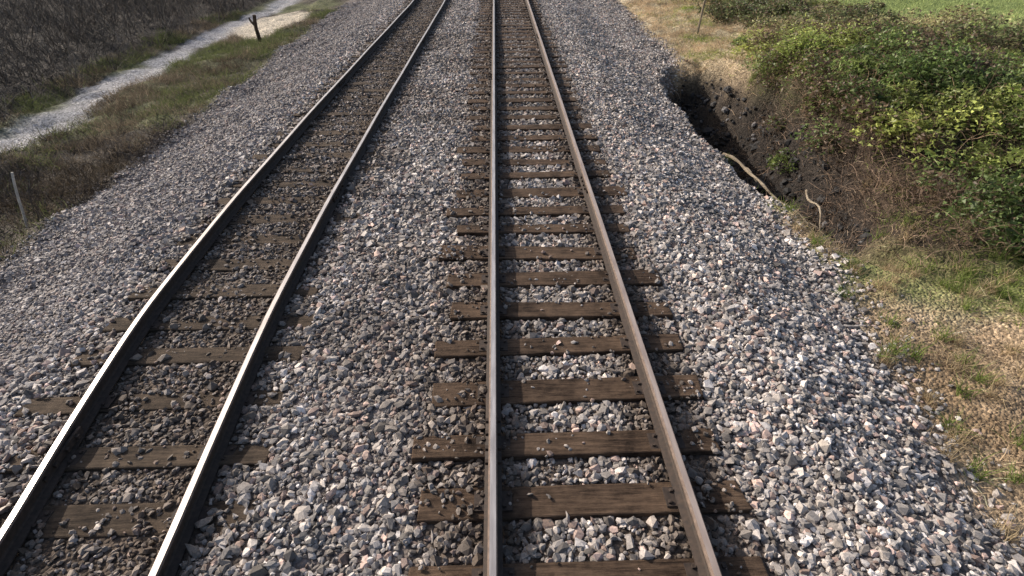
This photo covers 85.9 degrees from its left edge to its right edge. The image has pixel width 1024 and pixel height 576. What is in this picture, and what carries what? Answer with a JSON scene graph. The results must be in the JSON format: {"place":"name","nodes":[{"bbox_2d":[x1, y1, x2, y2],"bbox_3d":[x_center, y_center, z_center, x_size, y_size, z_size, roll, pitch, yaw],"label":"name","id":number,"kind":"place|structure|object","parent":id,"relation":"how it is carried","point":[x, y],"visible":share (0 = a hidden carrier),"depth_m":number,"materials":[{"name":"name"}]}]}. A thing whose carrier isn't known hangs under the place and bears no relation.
{"place":"outdoors","nodes":[
{"label":"outdoors","id":0,"kind":"place"},
{"bbox_2d":[0,5,336,257],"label":"verge grass","id":1,"kind":"structure","parent":0,"point":[263,46],"depth_m":16.88,"materials":[{"name":"green plant"}]},
{"bbox_2d":[0,0,1023,575],"bbox_3d":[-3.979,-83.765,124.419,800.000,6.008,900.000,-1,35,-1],"label":"ground","id":2,"kind":"structure","parent":0,"point":[286,12],"depth_m":7.58,"materials":[{"name":"grey gravel"}]},
{"bbox_2d":[10,172,28,227],"bbox_3d":[-8.864,-1.482,9.938,0.054,1.210,0.290,22,41,28],"label":"marker post","id":3,"kind":"object","parent":2,"relation":"on","point":[17,195],"visible":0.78,"depth_m":9.87,"materials":[{"name":"grey wood"}]},
{"bbox_2d":[0,97,199,261],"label":"dead weed stems","id":4,"kind":"object","parent":2,"relation":"on","point":[4,175],"visible":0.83,"depth_m":12.65,"materials":[{"name":"brown plant"}]},
{"bbox_2d":[0,0,269,121],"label":"bare shrub thicket","id":5,"kind":"object","parent":2,"relation":"on","point":[68,27],"visible":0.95,"depth_m":22.63,"materials":[{"name":"brown plant"}]},
{"bbox_2d":[0,0,451,575],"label":"railway track","id":6,"kind":"structure","parent":2,"relation":"on","point":[208,460],"depth_m":5.77,"materials":[{"name":"brown wood"}]},
{"bbox_2d":[248,15,260,42],"bbox_3d":[-11.247,-11.280,24.172,0.366,1.306,0.208,15,38,20],"label":"wooden stake","id":7,"kind":"object","parent":2,"relation":"on","point":[254,23],"visible":0.88,"depth_m":23.97,"materials":[{"name":"brown wood"}]},
{"bbox_2d":[127,0,705,167],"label":"gravel ballast","id":8,"kind":"structure","parent":2,"relation":"on","point":[572,15],"depth_m":16.35,"materials":[{"name":"gravel"}]},
{"bbox_2d":[0,114,864,298],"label":"gravel ballast","id":9,"kind":"structure","parent":2,"relation":"on","point":[747,226],"depth_m":9.16,"materials":[{"name":"gravel"}]},
{"bbox_2d":[0,243,1023,575],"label":"gravel ballast","id":10,"kind":"structure","parent":2,"relation":"on","point":[934,535],"depth_m":5.15,"materials":[{"name":"gravel"}]},
{"bbox_2d":[408,0,767,575],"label":"railway track","id":11,"kind":"structure","parent":2,"relation":"on","point":[677,493],"depth_m":5.39,"materials":[{"name":"brown wood"}]},
{"bbox_2d":[696,0,705,33],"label":"fence post","id":12,"kind":"object","parent":2,"relation":"on","point":[700,19],"visible":0.88,"depth_m":21.59,"materials":[{"name":"wood"}]},
{"bbox_2d":[722,153,811,228],"bbox_3d":[4.937,-1.908,10.758,0.160,0.463,3.000,-9,36,-12],"label":"fallen branch","id":13,"kind":"object","parent":2,"relation":"on","point":[734,158],"visible":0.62,"depth_m":10.98,"materials":[{"name":"brown wood"}]},
{"bbox_2d":[670,78,871,254],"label":"dark boulders","id":14,"kind":"object","parent":2,"relation":"on","point":[710,131],"visible":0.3,"depth_m":14.44,"materials":[{"name":"stone"}]},
{"bbox_2d":[661,63,893,270],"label":"exposed roots","id":15,"kind":"object","parent":2,"relation":"on","point":[808,166],"visible":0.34,"depth_m":11.57,"materials":[{"name":"brown plant"}]},
{"bbox_2d":[805,189,820,232],"bbox_3d":[5.660,-1.407,10.278,0.141,0.246,2.460,10,37,14],"label":"fallen branch","id":16,"kind":"object","parent":2,"relation":"on","point":[808,199],"visible":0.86,"depth_m":10.29,"materials":[{"name":"beige wood"}]},
{"bbox_2d":[671,0,1023,56],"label":"scrub bushes","id":17,"kind":"object","parent":2,"relation":"on","point":[749,9],"visible":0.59,"depth_m":19.78,"materials":[{"name":"green plant"}]},
{"bbox_2d":[702,38,1023,271],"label":"dead bramble stems","id":18,"kind":"object","parent":2,"relation":"on","point":[913,193],"visible":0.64,"depth_m":9.82,"materials":[{"name":"brown plant"}]},
{"bbox_2d":[714,10,1023,276],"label":"bramble thicket","id":19,"kind":"object","parent":2,"relation":"on","point":[921,60],"visible":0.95,"depth_m":11.36,"materials":[{"name":"green plant"}]},
{"bbox_2d":[723,58,1023,547],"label":"grass tufts","id":20,"kind":"object","parent":2,"relation":"on","point":[1002,292],"visible":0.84,"depth_m":6.79,"materials":[{"name":"plant"}]},
{"bbox_2d":[827,0,1023,29],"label":"meadow grass","id":21,"kind":"structure","parent":2,"relation":"on","point":[945,5],"depth_m":21.99,"materials":[{"name":"green plant"}]},
{"bbox_2d":[622,0,1023,546],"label":"dry grass","id":22,"kind":"structure","parent":0,"point":[632,4],"depth_m":8.96,"materials":[{"name":"beige plant"}]}
]}

